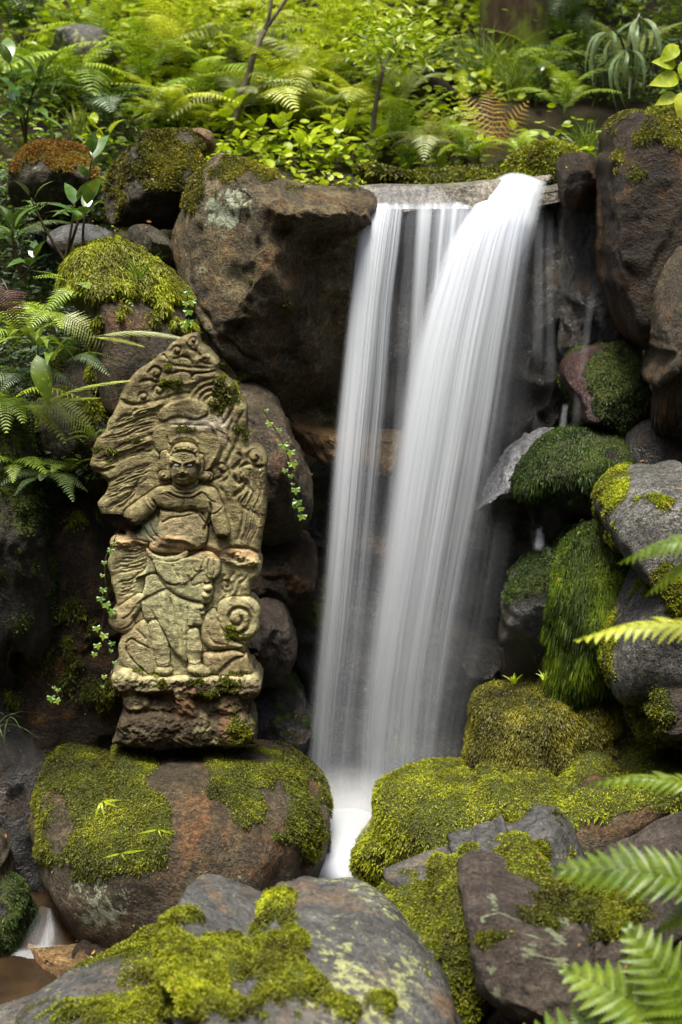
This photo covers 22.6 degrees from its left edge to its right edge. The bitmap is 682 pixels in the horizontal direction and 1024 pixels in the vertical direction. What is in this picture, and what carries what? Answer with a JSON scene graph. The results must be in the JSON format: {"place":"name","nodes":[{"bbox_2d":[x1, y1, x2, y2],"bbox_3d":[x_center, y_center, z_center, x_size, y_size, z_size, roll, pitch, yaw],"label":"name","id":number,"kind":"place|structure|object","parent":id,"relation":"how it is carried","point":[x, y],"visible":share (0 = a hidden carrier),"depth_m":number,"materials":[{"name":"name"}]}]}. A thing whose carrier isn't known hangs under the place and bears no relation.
{"place":"outdoors","nodes":[
{"label":"outdoors","id":0,"kind":"place"},
{"bbox_2d":[0,891,77,1003],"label":"pool water","id":1,"kind":"structure","parent":0,"point":[23,972],"depth_m":4.95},
{"bbox_2d":[0,991,37,1023],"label":"stone","id":2,"kind":"object","parent":1,"relation":"on","point":[9,1011],"visible":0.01,"depth_m":4.35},
{"bbox_2d":[27,943,89,977],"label":"stone","id":3,"kind":"object","parent":1,"relation":"in","point":[57,961],"visible":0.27,"depth_m":4.92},
{"bbox_2d":[0,0,681,620],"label":"ground","id":4,"kind":"structure","parent":0,"point":[584,110],"depth_m":7.10,"materials":[{"name":"plant"}]},
{"bbox_2d":[0,279,29,336],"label":"fern","id":5,"kind":"object","parent":4,"relation":"on","point":[8,303],"visible":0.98,"depth_m":4.89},
{"bbox_2d":[0,870,40,956],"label":"stone","id":6,"kind":"object","parent":4,"relation":"on","point":[20,918],"visible":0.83,"depth_m":5.03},
{"bbox_2d":[0,827,14,880],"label":"stone","id":7,"kind":"object","parent":6,"relation":"on","point":[7,861],"visible":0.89,"depth_m":5.17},
{"bbox_2d":[0,695,46,891],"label":"rock wall","id":8,"kind":"structure","parent":4,"relation":"on","point":[22,758],"depth_m":5.35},
{"bbox_2d":[0,384,58,689],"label":"boulder","id":9,"kind":"object","parent":8,"relation":"on","point":[28,583],"visible":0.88,"depth_m":5.16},
{"bbox_2d":[0,387,88,443],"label":"fern","id":10,"kind":"object","parent":9,"relation":"on","point":[6,405],"visible":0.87,"depth_m":5.05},
{"bbox_2d":[1,468,87,501],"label":"fern","id":11,"kind":"object","parent":9,"relation":"on","point":[58,475],"visible":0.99,"depth_m":5.05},
{"bbox_2d":[0,0,53,41],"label":"fern","id":12,"kind":"object","parent":4,"relation":"on","point":[21,23],"visible":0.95,"depth_m":7.58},
{"bbox_2d":[0,37,61,143],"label":"shrub","id":13,"kind":"object","parent":4,"relation":"on","point":[7,52],"visible":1,"depth_m":6.48,"materials":[{"name":"green plant"}]},
{"bbox_2d":[0,202,73,242],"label":"fern","id":14,"kind":"object","parent":4,"relation":"on","point":[31,227],"visible":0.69,"depth_m":5.87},
{"bbox_2d":[23,325,52,405],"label":"plant","id":15,"kind":"object","parent":4,"relation":"on","point":[41,373],"visible":1,"depth_m":4.91,"materials":[{"name":"green plant"}]},
{"bbox_2d":[0,366,75,389],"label":"fern","id":16,"kind":"object","parent":4,"relation":"on","point":[17,375],"visible":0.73,"depth_m":5.00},
{"bbox_2d":[0,318,78,364],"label":"shrub","id":17,"kind":"object","parent":4,"relation":"on","point":[39,340],"visible":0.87,"depth_m":4.92,"materials":[{"name":"green plant"}]},
{"bbox_2d":[0,163,117,484],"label":"dark undergrowth","id":18,"kind":"object","parent":4,"relation":"on","point":[11,275],"visible":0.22,"depth_m":6.00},
{"bbox_2d":[7,138,102,213],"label":"boulder","id":19,"kind":"object","parent":18,"relation":"on","point":[35,165],"visible":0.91,"depth_m":5.94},
{"bbox_2d":[0,41,121,99],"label":"fern","id":20,"kind":"object","parent":4,"relation":"on","point":[48,79],"visible":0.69,"depth_m":7.05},
{"bbox_2d":[0,472,122,755],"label":"rock wall","id":21,"kind":"structure","parent":4,"relation":"on","point":[87,709],"depth_m":5.38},
{"bbox_2d":[32,347,112,488],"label":"boulder","id":22,"kind":"object","parent":21,"relation":"on","point":[95,410],"visible":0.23,"depth_m":5.24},
{"bbox_2d":[26,395,99,441],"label":"fern","id":23,"kind":"object","parent":22,"relation":"on","point":[53,406],"visible":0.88,"depth_m":5.06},
{"bbox_2d":[53,235,202,413],"bbox_3d":[-0.665,-0.578,5.406,0.471,0.590,0.592,0,10,0],"label":"boulder","id":24,"kind":"object","parent":22,"relation":"on","point":[156,296],"visible":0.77,"depth_m":5.20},
{"bbox_2d":[0,205,52,278],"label":"shrub","id":25,"kind":"object","parent":24,"relation":"on","point":[34,247],"visible":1,"depth_m":5.35,"materials":[{"name":"green plant"}]},
{"bbox_2d":[0,291,113,330],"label":"fern","id":26,"kind":"object","parent":24,"relation":"on","point":[39,312],"visible":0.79,"depth_m":5.25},
{"bbox_2d":[13,132,112,260],"bbox_3d":[-0.883,-1.001,5.441,0.318,0.405,0.212,-2,10,-10],"label":"shrub","id":27,"kind":"object","parent":24,"relation":"on","point":[95,145],"visible":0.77,"depth_m":5.44,"materials":[{"name":"green plant"}]},
{"bbox_2d":[47,223,114,254],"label":"stone","id":28,"kind":"object","parent":24,"relation":"on","point":[59,235],"visible":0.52,"depth_m":5.62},
{"bbox_2d":[52,177,109,245],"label":"shrub","id":29,"kind":"object","parent":24,"relation":"on","point":[90,190],"visible":0.91,"depth_m":5.28,"materials":[{"name":"green plant"}]},
{"bbox_2d":[59,311,103,349],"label":"fern","id":30,"kind":"object","parent":24,"relation":"on","point":[79,319],"visible":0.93,"depth_m":5.13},
{"bbox_2d":[128,224,173,268],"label":"stone","id":31,"kind":"object","parent":24,"relation":"on","point":[152,240],"visible":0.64,"depth_m":5.61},
{"bbox_2d":[5,332,117,375],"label":"fern","id":32,"kind":"object","parent":4,"relation":"on","point":[66,354],"visible":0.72,"depth_m":5.05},
{"bbox_2d":[0,30,154,102],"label":"fern","id":33,"kind":"object","parent":4,"relation":"on","point":[88,73],"visible":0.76,"depth_m":7.07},
{"bbox_2d":[53,23,113,69],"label":"stone","id":34,"kind":"object","parent":4,"relation":"on","point":[67,35],"visible":0.6,"depth_m":7.20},
{"bbox_2d":[18,0,150,47],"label":"fern","id":35,"kind":"object","parent":4,"relation":"on","point":[94,19],"visible":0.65,"depth_m":7.48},
{"bbox_2d":[37,82,185,129],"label":"fern","id":36,"kind":"object","parent":4,"relation":"on","point":[109,104],"visible":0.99,"depth_m":6.76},
{"bbox_2d":[40,17,216,89],"bbox_3d":[-0.870,-1.918,7.209,0.738,0.274,0.577,0,10,0],"label":"fern","id":37,"kind":"object","parent":4,"relation":"on","point":[141,69],"visible":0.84,"depth_m":7.15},
{"bbox_2d":[106,83,247,132],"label":"fern","id":38,"kind":"object","parent":4,"relation":"on","point":[166,107],"visible":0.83,"depth_m":6.83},
{"bbox_2d":[27,739,333,948],"bbox_3d":[-0.512,1.083,5.298,0.985,0.742,0.949,0,10,0],"label":"boulder","id":39,"kind":"object","parent":4,"relation":"on","point":[244,815],"visible":0.7,"depth_m":5.00,"materials":[{"name":"stone"}]},
{"bbox_2d":[90,332,267,747],"bbox_3d":[-0.482,0.091,5.125,0.523,1.248,0.222,0,10,0],"label":"stone relief","id":40,"kind":"object","parent":39,"relation":"on","point":[179,462],"visible":1,"depth_m":5.08,"materials":[{"name":"stone"}]},
{"bbox_2d":[91,535,116,688],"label":"ivy","id":41,"kind":"object","parent":40,"relation":"attached to","point":[102,635],"visible":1,"depth_m":5.10,"materials":[{"name":"green plant"}]},
{"bbox_2d":[123,82,260,143],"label":"fern","id":42,"kind":"object","parent":4,"relation":"on","point":[195,115],"visible":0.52,"depth_m":6.94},
{"bbox_2d":[108,0,281,76],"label":"fern","id":43,"kind":"object","parent":4,"relation":"on","point":[163,17],"visible":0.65,"depth_m":7.25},
{"bbox_2d":[120,32,292,102],"bbox_3d":[-0.551,-1.799,7.032,0.725,0.347,0.655,0,10,0],"label":"fern","id":44,"kind":"object","parent":4,"relation":"on","point":[207,70],"visible":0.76,"depth_m":6.97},
{"bbox_2d":[206,87,251,129],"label":"herb","id":45,"kind":"object","parent":4,"relation":"on","point":[225,111],"visible":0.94,"depth_m":6.81,"materials":[{"name":"green plant"}]},
{"bbox_2d":[145,19,325,71],"bbox_3d":[-0.457,-2.008,7.385,0.792,0.274,0.878,0,10,0],"label":"fern","id":46,"kind":"object","parent":4,"relation":"on","point":[270,40],"visible":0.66,"depth_m":7.26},
{"bbox_2d":[14,874,463,1023],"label":"boulder","id":47,"kind":"object","parent":4,"relation":"on","point":[357,951],"visible":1,"depth_m":3.77,"materials":[{"name":"stone"}]},
{"bbox_2d":[374,830,551,1023],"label":"moss","id":48,"kind":"object","parent":47,"relation":"on","point":[433,906],"visible":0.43,"depth_m":4.13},
{"bbox_2d":[383,805,586,888],"bbox_3d":[0.375,0.893,4.396,0.532,0.258,0.304,0,10,0],"label":"stone","id":49,"kind":"object","parent":48,"relation":"on","point":[549,829],"visible":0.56,"depth_m":4.37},
{"bbox_2d":[168,72,326,126],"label":"fern","id":50,"kind":"object","parent":4,"relation":"on","point":[248,97],"visible":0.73,"depth_m":6.92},
{"bbox_2d":[198,40,360,114],"bbox_3d":[-0.279,-1.742,6.920,0.670,0.276,0.661,4,11,24],"label":"fern","id":51,"kind":"object","parent":4,"relation":"on","point":[273,93],"visible":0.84,"depth_m":6.87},
{"bbox_2d":[244,74,344,126],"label":"fern","id":52,"kind":"object","parent":4,"relation":"on","point":[295,113],"visible":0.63,"depth_m":6.97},
{"bbox_2d":[285,124,324,167],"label":"herb","id":53,"kind":"object","parent":4,"relation":"on","point":[299,137],"visible":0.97,"depth_m":6.59,"materials":[{"name":"green plant"}]},
{"bbox_2d":[242,79,375,125],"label":"fern","id":54,"kind":"object","parent":4,"relation":"on","point":[337,96],"visible":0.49,"depth_m":6.95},
{"bbox_2d":[255,40,371,98],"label":"fern","id":55,"kind":"object","parent":4,"relation":"on","point":[313,64],"visible":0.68,"depth_m":7.11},
{"bbox_2d":[134,0,507,146],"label":"sapling","id":56,"kind":"object","parent":4,"relation":"on","point":[268,21],"visible":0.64,"depth_m":7.01,"materials":[{"name":"green plant"}]},
{"bbox_2d":[278,0,367,51],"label":"fern","id":57,"kind":"object","parent":4,"relation":"on","point":[344,11],"visible":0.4,"depth_m":7.52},
{"bbox_2d":[0,0,681,382],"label":"bright undergrowth","id":58,"kind":"object","parent":4,"relation":"on","point":[288,146],"visible":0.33,"depth_m":7.11,"materials":[{"name":"green plant"}]},
{"bbox_2d":[0,0,681,276],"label":"dark undergrowth","id":59,"kind":"object","parent":4,"relation":"on","point":[625,12],"visible":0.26,"depth_m":7.23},
{"bbox_2d":[297,66,416,120],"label":"fern","id":60,"kind":"object","parent":4,"relation":"on","point":[366,94],"visible":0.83,"depth_m":6.85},
{"bbox_2d":[323,89,440,142],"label":"fern","id":61,"kind":"object","parent":4,"relation":"on","point":[396,113],"visible":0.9,"depth_m":6.68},
{"bbox_2d":[306,1,459,161],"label":"sapling","id":62,"kind":"object","parent":4,"relation":"on","point":[393,51],"visible":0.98,"depth_m":6.54,"materials":[{"name":"green plant"}]},
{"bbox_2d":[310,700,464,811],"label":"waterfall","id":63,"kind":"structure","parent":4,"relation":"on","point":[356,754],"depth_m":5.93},
{"bbox_2d":[253,669,319,757],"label":"stone","id":64,"kind":"object","parent":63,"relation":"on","point":[278,709],"visible":0.4,"depth_m":5.68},
{"bbox_2d":[248,596,297,688],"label":"stone","id":65,"kind":"object","parent":64,"relation":"on","point":[273,645],"visible":0.66,"depth_m":5.54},
{"bbox_2d":[251,530,318,620],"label":"stone","id":66,"kind":"object","parent":65,"relation":"on","point":[288,578],"visible":0.62,"depth_m":5.65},
{"bbox_2d":[237,380,313,545],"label":"stone","id":67,"kind":"object","parent":66,"relation":"on","point":[283,524],"visible":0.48,"depth_m":5.48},
{"bbox_2d":[261,407,306,520],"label":"ivy","id":68,"kind":"object","parent":67,"relation":"attached to","point":[295,490],"visible":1,"depth_m":5.32,"materials":[{"name":"green plant"}]},
{"bbox_2d":[292,575,498,738],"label":"rock wall","id":69,"kind":"structure","parent":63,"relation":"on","point":[412,674],"depth_m":5.92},
{"bbox_2d":[305,461,506,619],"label":"rock wall","id":70,"kind":"structure","parent":69,"relation":"on","point":[469,579],"depth_m":5.99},
{"bbox_2d":[290,423,403,475],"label":"stone","id":71,"kind":"object","parent":70,"relation":"on","point":[381,449],"visible":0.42,"depth_m":5.80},
{"bbox_2d":[171,154,376,426],"bbox_3d":[-0.227,-0.726,5.827,0.696,0.980,0.852,0,10,0],"label":"boulder","id":72,"kind":"object","parent":71,"relation":"on","point":[277,247],"visible":0.87,"depth_m":5.54,"materials":[{"name":"stone"}]},
{"bbox_2d":[102,127,207,229],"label":"boulder","id":73,"kind":"object","parent":72,"relation":"on","point":[169,161],"visible":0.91,"depth_m":5.78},
{"bbox_2d":[344,513,391,566],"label":"stone","id":74,"kind":"object","parent":70,"relation":"on","point":[370,541],"visible":0.63,"depth_m":5.88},
{"bbox_2d":[455,436,491,478],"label":"stone","id":75,"kind":"object","parent":70,"relation":"on","point":[484,461],"visible":0.52,"depth_m":5.98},
{"bbox_2d":[485,497,560,572],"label":"stone","id":76,"kind":"object","parent":70,"relation":"on","point":[516,529],"visible":0.62,"depth_m":5.85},
{"bbox_2d":[459,637,503,689],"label":"stone","id":77,"kind":"object","parent":69,"relation":"on","point":[480,663],"visible":0.56,"depth_m":5.82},
{"bbox_2d":[331,56,472,103],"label":"fern","id":78,"kind":"object","parent":4,"relation":"on","point":[406,88],"visible":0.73,"depth_m":7.04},
{"bbox_2d":[347,84,478,149],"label":"fern","id":79,"kind":"object","parent":4,"relation":"on","point":[412,129],"visible":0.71,"depth_m":6.81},
{"bbox_2d":[389,36,463,107],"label":"fern","id":80,"kind":"object","parent":4,"relation":"on","point":[431,82],"visible":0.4,"depth_m":7.17,"materials":[{"name":"green plant"}]},
{"bbox_2d":[352,160,502,184],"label":"moss bank","id":81,"kind":"structure","parent":4,"relation":"on","point":[375,172],"depth_m":6.17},
{"bbox_2d":[360,113,494,159],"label":"fern","id":82,"kind":"object","parent":4,"relation":"on","point":[431,138],"visible":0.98,"depth_m":6.59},
{"bbox_2d":[415,120,508,156],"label":"fern","id":83,"kind":"object","parent":4,"relation":"on","point":[465,138],"visible":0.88,"depth_m":6.59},
{"bbox_2d":[365,202,574,448],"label":"rock wall","id":84,"kind":"structure","parent":4,"relation":"on","point":[527,396],"depth_m":5.94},
{"bbox_2d":[359,175,559,212],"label":"slab","id":85,"kind":"structure","parent":84,"relation":"on","point":[446,196],"depth_m":5.77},
{"bbox_2d":[556,202,643,406],"bbox_3d":[0.916,-0.683,6.035,0.342,0.904,0.481,0,10,0],"label":"stone","id":86,"kind":"object","parent":84,"relation":"on","point":[586,318],"visible":0.38,"depth_m":5.84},
{"bbox_2d":[555,152,595,211],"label":"stone","id":87,"kind":"object","parent":86,"relation":"on","point":[576,181],"visible":0.89,"depth_m":5.65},
{"bbox_2d":[402,12,568,93],"bbox_3d":[0.616,-1.975,7.317,0.807,0.351,0.911,0,10,0],"label":"grass tuft","id":88,"kind":"object","parent":4,"relation":"on","point":[482,67],"visible":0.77,"depth_m":7.32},
{"bbox_2d":[459,89,529,158],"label":"fern","id":89,"kind":"object","parent":4,"relation":"on","point":[494,127],"visible":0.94,"depth_m":6.63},
{"bbox_2d":[478,0,549,75],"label":"tree","id":90,"kind":"object","parent":4,"relation":"on","point":[522,14],"visible":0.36,"depth_m":7.47,"materials":[{"name":"brown plant"}]},
{"bbox_2d":[348,729,681,886],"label":"boulder","id":91,"kind":"object","parent":4,"relation":"on","point":[420,806],"visible":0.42,"depth_m":5.10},
{"bbox_2d":[460,676,637,776],"bbox_3d":[0.671,0.711,5.539,0.581,0.378,0.618,0,10,0],"label":"boulder","id":92,"kind":"object","parent":91,"relation":"on","point":[535,728],"visible":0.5,"depth_m":5.32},
{"bbox_2d":[497,513,591,679],"bbox_3d":[0.684,0.342,5.618,0.330,0.649,0.467,0,10,0],"label":"boulder","id":93,"kind":"object","parent":92,"relation":"on","point":[521,622],"visible":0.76,"depth_m":5.50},
{"bbox_2d":[508,423,635,511],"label":"boulder","id":94,"kind":"object","parent":93,"relation":"on","point":[566,466],"visible":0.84,"depth_m":5.49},
{"bbox_2d":[473,427,553,511],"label":"stone","id":95,"kind":"object","parent":94,"relation":"on","point":[497,484],"visible":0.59,"depth_m":5.75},
{"bbox_2d":[556,339,651,436],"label":"stone","id":96,"kind":"object","parent":94,"relation":"on","point":[594,378],"visible":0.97,"depth_m":5.62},
{"bbox_2d":[624,418,681,464],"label":"stone","id":97,"kind":"object","parent":94,"relation":"on","point":[646,443],"visible":0.34,"depth_m":5.47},
{"bbox_2d":[641,245,681,439],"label":"boulder","id":98,"kind":"object","parent":97,"relation":"on","point":[661,369],"visible":0.74,"depth_m":5.22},
{"bbox_2d":[593,108,681,350],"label":"boulder","id":99,"kind":"object","parent":98,"relation":"on","point":[637,207],"visible":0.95,"depth_m":5.28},
{"bbox_2d":[649,39,681,119],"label":"leafy branch","id":100,"kind":"object","parent":99,"relation":"on","point":[666,60],"visible":1,"depth_m":5.25,"materials":[{"name":"green plant"}]},
{"bbox_2d":[537,518,629,712],"bbox_3d":[0.784,0.336,5.464,0.322,0.618,0.634,0,10,0],"label":"boulder","id":101,"kind":"object","parent":92,"relation":"on","point":[580,598],"visible":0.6,"depth_m":5.27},
{"bbox_2d":[622,685,681,750],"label":"stone","id":102,"kind":"object","parent":91,"relation":"on","point":[654,721],"visible":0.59,"depth_m":4.88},
{"bbox_2d":[590,460,681,704],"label":"boulder","id":103,"kind":"object","parent":102,"relation":"on","point":[644,515],"visible":0.93,"depth_m":4.87,"materials":[{"name":"stone"}]},
{"bbox_2d":[435,30,602,100],"bbox_3d":[0.746,-1.897,7.254,0.696,0.299,0.654,0,10,0],"label":"grass tuft","id":104,"kind":"object","parent":4,"relation":"on","point":[515,84],"visible":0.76,"depth_m":7.23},
{"bbox_2d":[498,138,581,186],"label":"moss bank","id":105,"kind":"structure","parent":4,"relation":"on","point":[537,157],"depth_m":6.05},
{"bbox_2d":[488,56,640,115],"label":"fern","id":106,"kind":"object","parent":4,"relation":"on","point":[567,96],"visible":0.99,"depth_m":6.91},
{"bbox_2d":[456,812,681,1023],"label":"boulder","id":107,"kind":"object","parent":4,"relation":"on","point":[527,935],"visible":0.79,"depth_m":3.84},
{"bbox_2d":[499,15,656,87],"bbox_3d":[0.997,-1.927,7.232,0.688,0.295,0.581,-2,10,-11],"label":"fern","id":108,"kind":"object","parent":4,"relation":"on","point":[580,62],"visible":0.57,"depth_m":7.19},
{"bbox_2d":[549,0,647,38],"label":"fern","id":109,"kind":"object","parent":4,"relation":"on","point":[568,10],"visible":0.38,"depth_m":7.62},
{"bbox_2d":[544,7,667,63],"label":"fern","id":110,"kind":"object","parent":4,"relation":"on","point":[566,25],"visible":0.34,"depth_m":7.58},
{"bbox_2d":[534,20,681,87],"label":"fern","id":111,"kind":"object","parent":4,"relation":"on","point":[642,45],"visible":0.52,"depth_m":7.18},
{"bbox_2d":[585,13,664,108],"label":"plant","id":112,"kind":"object","parent":4,"relation":"on","point":[631,38],"visible":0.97,"depth_m":6.93,"materials":[{"name":"green plant"}]},
{"bbox_2d":[588,0,681,82],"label":"fern","id":113,"kind":"object","parent":4,"relation":"on","point":[670,40],"visible":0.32,"depth_m":7.36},
{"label":"boulder","id":114,"kind":"object","parent":4,"relation":"on","visible":0},
{"bbox_2d":[523,919,681,1023],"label":"fern","id":115,"kind":"object","parent":114,"relation":"on","point":[668,1009],"visible":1,"depth_m":3.33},
{"bbox_2d":[546,841,681,932],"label":"fern","id":116,"kind":"object","parent":114,"relation":"on","point":[644,880],"visible":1,"depth_m":3.37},
{"bbox_2d":[575,616,681,643],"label":"fern","id":117,"kind":"object","parent":114,"relation":"on","point":[674,628],"visible":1,"depth_m":3.55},
{"bbox_2d":[586,771,681,795],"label":"fern","id":118,"kind":"object","parent":114,"relation":"on","point":[662,781],"visible":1,"depth_m":3.50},
{"bbox_2d":[618,534,681,596],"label":"fern","id":119,"kind":"object","parent":114,"relation":"on","point":[666,547],"visible":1,"depth_m":3.43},
{"bbox_2d":[318,173,541,878],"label":"waterfall","id":120,"kind":"structure","parent":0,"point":[457,355],"depth_m":5.56,"materials":[{"name":"liquid"}]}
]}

